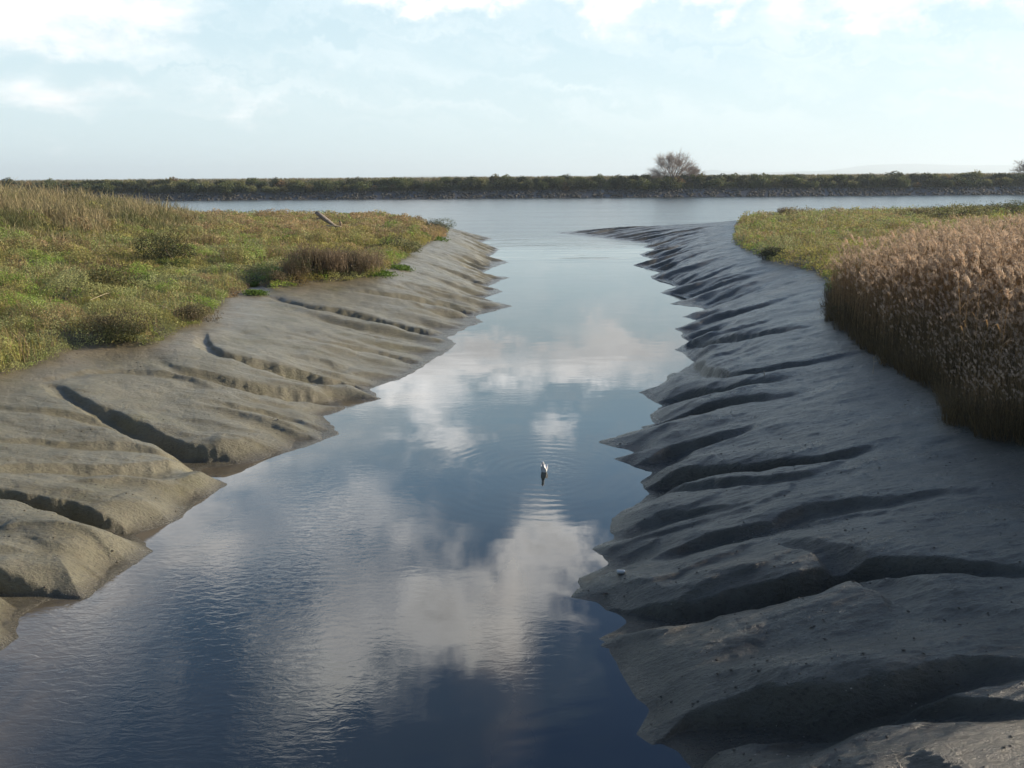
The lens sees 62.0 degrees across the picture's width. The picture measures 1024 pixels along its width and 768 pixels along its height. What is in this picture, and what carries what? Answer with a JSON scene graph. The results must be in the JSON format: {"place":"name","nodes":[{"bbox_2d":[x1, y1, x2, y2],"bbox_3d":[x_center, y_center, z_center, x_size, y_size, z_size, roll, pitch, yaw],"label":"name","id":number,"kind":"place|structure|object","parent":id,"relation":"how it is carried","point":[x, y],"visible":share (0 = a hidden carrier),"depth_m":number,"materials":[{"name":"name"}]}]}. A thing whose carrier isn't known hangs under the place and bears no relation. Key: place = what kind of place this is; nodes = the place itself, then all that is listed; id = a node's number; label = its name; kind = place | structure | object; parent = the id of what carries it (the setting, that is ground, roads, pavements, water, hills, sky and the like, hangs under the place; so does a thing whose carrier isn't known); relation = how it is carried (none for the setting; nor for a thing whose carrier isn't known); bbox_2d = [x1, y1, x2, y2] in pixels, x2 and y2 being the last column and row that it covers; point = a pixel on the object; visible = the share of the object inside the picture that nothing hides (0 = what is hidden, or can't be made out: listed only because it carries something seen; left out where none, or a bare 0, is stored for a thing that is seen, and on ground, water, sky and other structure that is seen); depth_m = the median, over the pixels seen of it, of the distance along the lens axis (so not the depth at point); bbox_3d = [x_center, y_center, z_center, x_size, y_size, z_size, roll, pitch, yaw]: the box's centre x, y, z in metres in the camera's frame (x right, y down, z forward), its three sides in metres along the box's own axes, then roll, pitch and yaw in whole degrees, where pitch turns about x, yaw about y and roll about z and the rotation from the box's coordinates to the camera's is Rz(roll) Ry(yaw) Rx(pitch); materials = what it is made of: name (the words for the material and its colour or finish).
{"place":"outdoors","nodes":[
{"label":"outdoors","id":0,"kind":"place"},
{"bbox_2d":[0,226,511,650],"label":"mud bank","id":1,"kind":"structure","parent":0,"point":[330,340],"depth_m":20.63,"materials":[{"name":"grey soil"}]},
{"bbox_2d":[173,302,223,321],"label":"marsh shrub","id":2,"kind":"object","parent":1,"relation":"on","point":[194,313],"visible":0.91,"depth_m":27.86,"materials":[{"name":"green plant"}]},
{"bbox_2d":[0,192,448,373],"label":"marsh vegetation","id":3,"kind":"object","parent":1,"relation":"on","point":[362,230],"visible":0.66,"depth_m":38.66,"materials":[{"name":"green plant"}]},
{"bbox_2d":[242,235,450,295],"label":"green grass","id":4,"kind":"structure","parent":1,"relation":"on","point":[383,272],"depth_m":40.91,"materials":[{"name":"green plant"}]},
{"bbox_2d":[421,218,456,232],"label":"marsh shrub","id":5,"kind":"object","parent":1,"relation":"on","point":[445,225],"visible":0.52,"depth_m":75.80,"materials":[{"name":"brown plant"}]},
{"bbox_2d":[14,171,993,180],"bbox_3d":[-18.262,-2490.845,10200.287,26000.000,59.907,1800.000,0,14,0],"label":"hills","id":6,"kind":"structure","parent":0,"point":[828,172],"depth_m":9942.27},
{"bbox_2d":[0,194,1023,767],"bbox_3d":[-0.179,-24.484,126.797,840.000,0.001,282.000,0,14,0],"label":"water","id":7,"kind":"structure","parent":0,"point":[396,572],"depth_m":13.39,"materials":[{"name":"blue liquid"}]},
{"bbox_2d":[0,175,1023,443],"bbox_3d":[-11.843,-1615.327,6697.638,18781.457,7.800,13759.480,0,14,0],"label":"ground","id":8,"kind":"structure","parent":0,"point":[584,195],"depth_m":263.28,"materials":[{"name":"green plant"}]},
{"bbox_2d":[41,182,60,192],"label":"dike shrub","id":9,"kind":"object","parent":8,"relation":"on","point":[49,184],"visible":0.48,"depth_m":266.50,"materials":[{"name":"green plant"}]},
{"bbox_2d":[64,259,137,276],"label":"marsh shrub","id":10,"kind":"object","parent":8,"relation":"on","point":[118,265],"visible":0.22,"depth_m":36.56,"materials":[{"name":"green plant"}]},
{"bbox_2d":[99,181,115,193],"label":"dike shrub","id":11,"kind":"object","parent":8,"relation":"on","point":[107,187],"visible":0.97,"depth_m":265.69,"materials":[{"name":"green plant"}]},
{"bbox_2d":[74,261,156,298],"bbox_3d":[-15.178,-3.945,32.361,2.682,1.338,3.862,-12,17,-38],"label":"marsh shrub","id":12,"kind":"object","parent":8,"relation":"on","point":[109,279],"visible":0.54,"depth_m":32.01,"materials":[{"name":"green plant"}]},
{"bbox_2d":[78,309,157,341],"bbox_3d":[-11.168,-1.714,24.445,2.000,0.876,1.892,5,15,21],"label":"marsh shrub","id":13,"kind":"object","parent":8,"relation":"on","point":[125,327],"visible":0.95,"depth_m":24.12,"materials":[{"name":"green plant"}]},
{"bbox_2d":[110,180,125,187],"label":"dike shrub","id":14,"kind":"object","parent":8,"relation":"on","point":[118,183],"visible":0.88,"depth_m":269.06,"materials":[{"name":"green plant"}]},
{"bbox_2d":[0,176,251,251],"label":"tall grass","id":15,"kind":"structure","parent":8,"relation":"on","point":[133,209],"depth_m":51.22,"materials":[{"name":"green plant"}]},
{"bbox_2d":[126,182,138,192],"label":"dike shrub","id":16,"kind":"object","parent":8,"relation":"on","point":[134,187],"visible":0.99,"depth_m":267.55,"materials":[{"name":"green plant"}]},
{"bbox_2d":[137,182,147,192],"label":"dike shrub","id":17,"kind":"object","parent":8,"relation":"on","point":[142,187],"visible":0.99,"depth_m":267.49,"materials":[{"name":"green plant"}]},
{"bbox_2d":[153,183,167,192],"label":"dike shrub","id":18,"kind":"object","parent":8,"relation":"on","point":[160,188],"visible":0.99,"depth_m":266.30,"materials":[{"name":"green plant"}]},
{"bbox_2d":[128,229,197,261],"bbox_3d":[-16.736,-6.487,40.874,2.851,1.797,2.779,0,14,0],"label":"marsh shrub","id":19,"kind":"object","parent":8,"relation":"on","point":[157,253],"visible":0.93,"depth_m":40.70,"materials":[{"name":"green plant"}]},
{"bbox_2d":[164,182,178,192],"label":"dike shrub","id":20,"kind":"object","parent":8,"relation":"on","point":[172,187],"visible":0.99,"depth_m":266.86,"materials":[{"name":"green plant"}]},
{"bbox_2d":[148,257,195,270],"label":"marsh shrub","id":21,"kind":"object","parent":8,"relation":"on","point":[164,262],"visible":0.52,"depth_m":39.51,"materials":[{"name":"green plant"}]},
{"bbox_2d":[177,181,189,191],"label":"dike shrub","id":22,"kind":"object","parent":8,"relation":"on","point":[182,186],"visible":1,"depth_m":267.53,"materials":[{"name":"green plant"}]},
{"bbox_2d":[184,181,201,192],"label":"dike shrub","id":23,"kind":"object","parent":8,"relation":"on","point":[195,187],"visible":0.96,"depth_m":267.15,"materials":[{"name":"green plant"}]},
{"bbox_2d":[199,182,215,191],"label":"dike shrub","id":24,"kind":"object","parent":8,"relation":"on","point":[209,187],"visible":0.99,"depth_m":267.24,"materials":[{"name":"green plant"}]},
{"bbox_2d":[217,181,235,192],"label":"dike shrub","id":25,"kind":"object","parent":8,"relation":"on","point":[224,187],"visible":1,"depth_m":266.08,"materials":[{"name":"green plant"}]},
{"bbox_2d":[246,177,258,185],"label":"dike shrub","id":26,"kind":"object","parent":8,"relation":"on","point":[253,181],"visible":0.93,"depth_m":273.17,"materials":[{"name":"green plant"}]},
{"bbox_2d":[266,269,286,283],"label":"marsh shrub","id":27,"kind":"object","parent":8,"relation":"on","point":[278,276],"visible":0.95,"depth_m":36.67,"materials":[{"name":"green plant"}]},
{"bbox_2d":[275,180,287,187],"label":"dike shrub","id":28,"kind":"object","parent":8,"relation":"on","point":[280,183],"visible":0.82,"depth_m":271.22,"materials":[{"name":"green plant"}]},
{"bbox_2d":[275,251,312,279],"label":"marsh shrub","id":29,"kind":"object","parent":8,"relation":"on","point":[295,266],"visible":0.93,"depth_m":37.69,"materials":[{"name":"green plant"}]},
{"bbox_2d":[290,181,304,191],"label":"dike shrub","id":30,"kind":"object","parent":8,"relation":"on","point":[298,186],"visible":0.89,"depth_m":268.16,"materials":[{"name":"green plant"}]},
{"bbox_2d":[303,183,314,191],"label":"dike shrub","id":31,"kind":"object","parent":8,"relation":"on","point":[308,187],"visible":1,"depth_m":266.81,"materials":[{"name":"green plant"}]},
{"bbox_2d":[278,238,359,275],"bbox_3d":[-8.744,-5.808,39.269,3.901,1.884,3.408,-10,17,-36],"label":"marsh shrub","id":32,"kind":"object","parent":8,"relation":"on","point":[322,259],"visible":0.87,"depth_m":38.78,"materials":[{"name":"brown plant"}]},
{"bbox_2d":[315,211,333,224],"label":"driftwood log","id":33,"kind":"object","parent":8,"relation":"on","point":[323,217],"visible":0.89,"depth_m":68.94,"materials":[{"name":"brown wood"}]},
{"bbox_2d":[319,180,341,191],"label":"dike shrub","id":34,"kind":"object","parent":8,"relation":"on","point":[326,185],"visible":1,"depth_m":267.70,"materials":[{"name":"green plant"}]},
{"bbox_2d":[333,245,387,273],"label":"marsh shrub","id":35,"kind":"object","parent":8,"relation":"on","point":[365,262],"visible":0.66,"depth_m":40.17,"materials":[{"name":"brown plant"}]},
{"bbox_2d":[354,180,372,191],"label":"dike shrub","id":36,"kind":"object","parent":8,"relation":"on","point":[359,185],"visible":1,"depth_m":266.72,"materials":[{"name":"green plant"}]},
{"bbox_2d":[379,234,422,252],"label":"marsh shrub","id":37,"kind":"object","parent":8,"relation":"on","point":[407,245],"visible":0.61,"depth_m":52.10,"materials":[{"name":"green plant"}]},
{"bbox_2d":[396,177,412,190],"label":"dike shrub","id":38,"kind":"object","parent":8,"relation":"on","point":[401,185],"visible":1,"depth_m":267.53,"materials":[{"name":"green plant"}]},
{"bbox_2d":[423,181,438,190],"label":"dike shrub","id":39,"kind":"object","parent":8,"relation":"on","point":[429,186],"visible":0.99,"depth_m":266.30,"materials":[{"name":"green plant"}]},
{"bbox_2d":[432,179,444,190],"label":"dike shrub","id":40,"kind":"object","parent":8,"relation":"on","point":[439,185],"visible":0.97,"depth_m":266.91,"materials":[{"name":"green plant"}]},
{"bbox_2d":[461,178,479,190],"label":"dike shrub","id":41,"kind":"object","parent":8,"relation":"on","point":[467,184],"visible":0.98,"depth_m":267.28,"materials":[{"name":"green plant"}]},
{"bbox_2d":[469,178,485,189],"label":"dike shrub","id":42,"kind":"object","parent":8,"relation":"on","point":[478,182],"visible":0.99,"depth_m":267.78,"materials":[{"name":"green plant"}]},
{"bbox_2d":[489,178,506,189],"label":"dike shrub","id":43,"kind":"object","parent":8,"relation":"on","point":[498,183],"visible":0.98,"depth_m":267.86,"materials":[{"name":"green plant"}]},
{"bbox_2d":[0,172,1023,193],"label":"dike grass","id":44,"kind":"structure","parent":8,"relation":"on","point":[307,180],"depth_m":276.86,"materials":[{"name":"green plant"}]},
{"bbox_2d":[506,178,519,189],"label":"dike shrub","id":45,"kind":"object","parent":8,"relation":"on","point":[512,184],"visible":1,"depth_m":267.88,"materials":[{"name":"green plant"}]},
{"bbox_2d":[522,179,536,189],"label":"dike shrub","id":46,"kind":"object","parent":8,"relation":"on","point":[529,185],"visible":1,"depth_m":266.17,"materials":[{"name":"green plant"}]},
{"bbox_2d":[48,186,1023,200],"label":"riprap","id":47,"kind":"object","parent":8,"relation":"on","point":[762,191],"visible":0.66,"depth_m":264.22,"materials":[{"name":"stone"}]},
{"bbox_2d":[536,180,549,189],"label":"dike shrub","id":48,"kind":"object","parent":8,"relation":"on","point":[543,184],"visible":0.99,"depth_m":267.65,"materials":[{"name":"green plant"}]},
{"bbox_2d":[564,178,580,189],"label":"dike shrub","id":49,"kind":"object","parent":8,"relation":"on","point":[571,183],"visible":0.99,"depth_m":266.74,"materials":[{"name":"green plant"}]},
{"bbox_2d":[575,178,594,188],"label":"dike shrub","id":50,"kind":"object","parent":8,"relation":"on","point":[583,184],"visible":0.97,"depth_m":267.90,"materials":[{"name":"green plant"}]},
{"bbox_2d":[592,174,604,182],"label":"dike shrub","id":51,"kind":"object","parent":8,"relation":"on","point":[598,178],"visible":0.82,"depth_m":272.45,"materials":[{"name":"green plant"}]},
{"bbox_2d":[611,177,626,188],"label":"dike shrub","id":52,"kind":"object","parent":8,"relation":"on","point":[615,183],"visible":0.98,"depth_m":267.73,"materials":[{"name":"green plant"}]},
{"bbox_2d":[624,179,636,188],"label":"dike shrub","id":53,"kind":"object","parent":8,"relation":"on","point":[630,183],"visible":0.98,"depth_m":267.61,"materials":[{"name":"green plant"}]},
{"bbox_2d":[634,177,651,190],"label":"dike shrub","id":54,"kind":"object","parent":8,"relation":"on","point":[641,185],"visible":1,"depth_m":266.30,"materials":[{"name":"green plant"}]},
{"bbox_2d":[657,178,678,188],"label":"dike shrub","id":55,"kind":"object","parent":8,"relation":"on","point":[667,183],"visible":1,"depth_m":266.77,"materials":[{"name":"green plant"}]},
{"bbox_2d":[645,149,705,179],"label":"bare tree","id":56,"kind":"object","parent":8,"relation":"on","point":[672,161],"visible":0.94,"depth_m":274.69,"materials":[{"name":"plant"}]},
{"bbox_2d":[694,176,706,186],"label":"dike shrub","id":57,"kind":"object","parent":8,"relation":"on","point":[698,182],"visible":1,"depth_m":268.32,"materials":[{"name":"green plant"}]},
{"bbox_2d":[710,176,727,187],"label":"dike shrub","id":58,"kind":"object","parent":8,"relation":"on","point":[719,182],"visible":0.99,"depth_m":266.85,"materials":[{"name":"green plant"}]},
{"bbox_2d":[725,172,738,180],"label":"dike shrub","id":59,"kind":"object","parent":8,"relation":"on","point":[732,177],"visible":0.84,"depth_m":272.75,"materials":[{"name":"green plant"}]},
{"bbox_2d":[737,176,749,186],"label":"dike shrub","id":60,"kind":"object","parent":8,"relation":"on","point":[744,181],"visible":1,"depth_m":267.60,"materials":[{"name":"green plant"}]},
{"bbox_2d":[754,176,772,187],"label":"dike shrub","id":61,"kind":"object","parent":8,"relation":"on","point":[762,181],"visible":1,"depth_m":266.92,"materials":[{"name":"green plant"}]},
{"bbox_2d":[779,175,793,187],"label":"dike shrub","id":62,"kind":"object","parent":8,"relation":"on","point":[786,181],"visible":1,"depth_m":266.91,"materials":[{"name":"green plant"}]},
{"bbox_2d":[777,206,804,215],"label":"marsh shrub","id":63,"kind":"object","parent":8,"relation":"on","point":[780,210],"visible":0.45,"depth_m":92.38,"materials":[{"name":"green plant"}]},
{"bbox_2d":[789,175,804,186],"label":"dike shrub","id":64,"kind":"object","parent":8,"relation":"on","point":[796,180],"visible":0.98,"depth_m":267.37,"materials":[{"name":"green plant"}]},
{"bbox_2d":[805,180,819,188],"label":"dike shrub","id":65,"kind":"object","parent":8,"relation":"on","point":[813,184],"visible":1,"depth_m":266.28,"materials":[{"name":"green plant"}]},
{"bbox_2d":[814,176,827,186],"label":"dike shrub","id":66,"kind":"object","parent":8,"relation":"on","point":[821,180],"visible":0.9,"depth_m":268.61,"materials":[{"name":"green plant"}]},
{"bbox_2d":[848,179,861,187],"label":"dike shrub","id":67,"kind":"object","parent":8,"relation":"on","point":[853,184],"visible":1,"depth_m":266.55,"materials":[{"name":"green plant"}]},
{"bbox_2d":[854,176,869,187],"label":"dike shrub","id":68,"kind":"object","parent":8,"relation":"on","point":[864,181],"visible":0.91,"depth_m":268.02,"materials":[{"name":"green plant"}]},
{"bbox_2d":[868,176,882,186],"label":"dike shrub","id":69,"kind":"object","parent":8,"relation":"on","point":[872,182],"visible":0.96,"depth_m":267.55,"materials":[{"name":"green plant"}]},
{"bbox_2d":[874,175,889,186],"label":"dike shrub","id":70,"kind":"object","parent":8,"relation":"on","point":[884,181],"visible":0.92,"depth_m":267.80,"materials":[{"name":"green plant"}]},
{"bbox_2d":[886,175,901,186],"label":"dike shrub","id":71,"kind":"object","parent":8,"relation":"on","point":[894,181],"visible":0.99,"depth_m":267.76,"materials":[{"name":"green plant"}]},
{"bbox_2d":[885,170,906,178],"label":"dike shrub","id":72,"kind":"object","parent":8,"relation":"on","point":[896,174],"visible":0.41,"depth_m":272.43,"materials":[{"name":"green plant"}]},
{"bbox_2d":[896,175,910,186],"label":"dike shrub","id":73,"kind":"object","parent":8,"relation":"on","point":[905,182],"visible":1,"depth_m":267.15,"materials":[{"name":"green plant"}]},
{"bbox_2d":[894,208,927,215],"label":"marsh shrub","id":74,"kind":"object","parent":8,"relation":"on","point":[913,210],"visible":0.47,"depth_m":89.72,"materials":[{"name":"green plant"}]},
{"bbox_2d":[916,172,931,181],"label":"dike shrub","id":75,"kind":"object","parent":8,"relation":"on","point":[923,176],"visible":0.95,"depth_m":271.87,"materials":[{"name":"green plant"}]},
{"bbox_2d":[929,177,944,185],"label":"dike shrub","id":76,"kind":"object","parent":8,"relation":"on","point":[938,181],"visible":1,"depth_m":267.16,"materials":[{"name":"green plant"}]},
{"bbox_2d":[942,179,955,186],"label":"dike shrub","id":77,"kind":"object","parent":8,"relation":"on","point":[948,182],"visible":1,"depth_m":266.79,"materials":[{"name":"green plant"}]},
{"bbox_2d":[922,201,991,217],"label":"marsh shrub","id":78,"kind":"object","parent":8,"relation":"on","point":[965,211],"visible":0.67,"depth_m":83.14,"materials":[{"name":"green plant"}]},
{"bbox_2d":[946,257,967,346],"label":"reed","id":79,"kind":"object","parent":8,"relation":"on","point":[963,261],"visible":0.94,"depth_m":19.68,"materials":[{"name":"brown plant"}]},
{"bbox_2d":[951,174,963,186],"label":"dike shrub","id":80,"kind":"object","parent":8,"relation":"on","point":[956,179],"visible":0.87,"depth_m":267.63,"materials":[{"name":"green plant"}]},
{"bbox_2d":[951,277,976,381],"bbox_3d":[9.324,-0.979,17.463,0.593,2.475,0.609,3,17,13],"label":"reed","id":81,"kind":"object","parent":8,"relation":"on","point":[967,281],"visible":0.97,"depth_m":17.34,"materials":[{"name":"brown plant"}]},
{"bbox_2d":[960,179,983,186],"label":"dike shrub","id":82,"kind":"object","parent":8,"relation":"on","point":[966,182],"visible":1,"depth_m":267.01,"materials":[{"name":"green plant"}]},
{"bbox_2d":[965,170,982,179],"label":"dike shrub","id":83,"kind":"object","parent":8,"relation":"on","point":[978,174],"visible":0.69,"depth_m":271.48,"materials":[{"name":"green plant"}]},
{"bbox_2d":[975,267,1002,383],"bbox_3d":[9.734,-1.074,17.274,0.554,2.648,0.691,4,14,16],"label":"reed","id":84,"kind":"object","parent":8,"relation":"on","point":[997,273],"visible":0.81,"depth_m":17.17,"materials":[{"name":"brown plant"}]},
{"bbox_2d":[988,172,1005,179],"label":"dike shrub","id":85,"kind":"object","parent":8,"relation":"on","point":[994,176],"visible":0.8,"depth_m":271.63,"materials":[{"name":"green plant"}]},
{"bbox_2d":[971,199,1023,214],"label":"marsh shrub","id":86,"kind":"object","parent":8,"relation":"on","point":[1013,207],"visible":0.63,"depth_m":88.98,"materials":[{"name":"green plant"}]},
{"bbox_2d":[989,288,1017,387],"bbox_3d":[9.317,-0.594,15.941,0.634,2.416,0.501,0,14,2],"label":"reed","id":87,"kind":"object","parent":8,"relation":"on","point":[1007,292],"visible":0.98,"depth_m":15.91,"materials":[{"name":"brown plant"}]},
{"bbox_2d":[993,267,1016,377],"bbox_3d":[9.644,-0.947,16.673,0.651,2.720,0.670,-1,13,14],"label":"reed","id":88,"kind":"object","parent":8,"relation":"on","point":[1002,274],"visible":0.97,"depth_m":16.56,"materials":[{"name":"brown plant"}]},
{"bbox_2d":[1001,177,1013,184],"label":"dike shrub","id":89,"kind":"object","parent":8,"relation":"on","point":[1007,180],"visible":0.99,"depth_m":267.62,"materials":[{"name":"green plant"}]},
{"bbox_2d":[1010,159,1023,175],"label":"bare tree","id":90,"kind":"object","parent":8,"relation":"on","point":[1019,170],"visible":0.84,"depth_m":278.89,"materials":[{"name":"plant"}]},
{"bbox_2d":[1010,173,1023,181],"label":"dike shrub","id":91,"kind":"object","parent":8,"relation":"on","point":[1019,177],"visible":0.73,"depth_m":269.89,"materials":[{"name":"green plant"}]},
{"bbox_2d":[0,0,1023,179],"label":"sky","id":92,"kind":"structure","parent":0,"point":[90,89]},
{"bbox_2d":[557,220,1023,767],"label":"mud bank","id":93,"kind":"structure","parent":0,"point":[719,398],"depth_m":12.16,"materials":[{"name":"grey soil"}]},
{"bbox_2d":[4,341,1022,767],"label":"mud clods","id":94,"kind":"object","parent":93,"relation":"on","point":[730,581],"visible":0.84,"depth_m":10.86,"materials":[{"name":"soil"}]},
{"bbox_2d":[757,246,788,259],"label":"marsh shrub","id":95,"kind":"object","parent":93,"relation":"on","point":[770,250],"visible":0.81,"depth_m":47.40,"materials":[{"name":"green plant"}]},
{"bbox_2d":[731,203,1023,290],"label":"marsh vegetation","id":96,"kind":"object","parent":93,"relation":"on","point":[867,222],"visible":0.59,"depth_m":65.40,"materials":[{"name":"green plant"}]},
{"bbox_2d":[816,213,1023,445],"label":"reed bed","id":97,"kind":"object","parent":93,"relation":"on","point":[918,329],"visible":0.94,"depth_m":21.97,"materials":[{"name":"brown plant"}]},
{"bbox_2d":[817,303,848,322],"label":"marsh shrub","id":98,"kind":"object","parent":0,"point":[832,313],"visible":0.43,"depth_m":27.07,"materials":[{"name":"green plant"}]},
{"bbox_2d":[698,164,1022,173],"bbox_3d":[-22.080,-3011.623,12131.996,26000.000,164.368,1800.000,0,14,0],"label":"hills","id":99,"kind":"structure","parent":0,"point":[943,168],"depth_m":11797.07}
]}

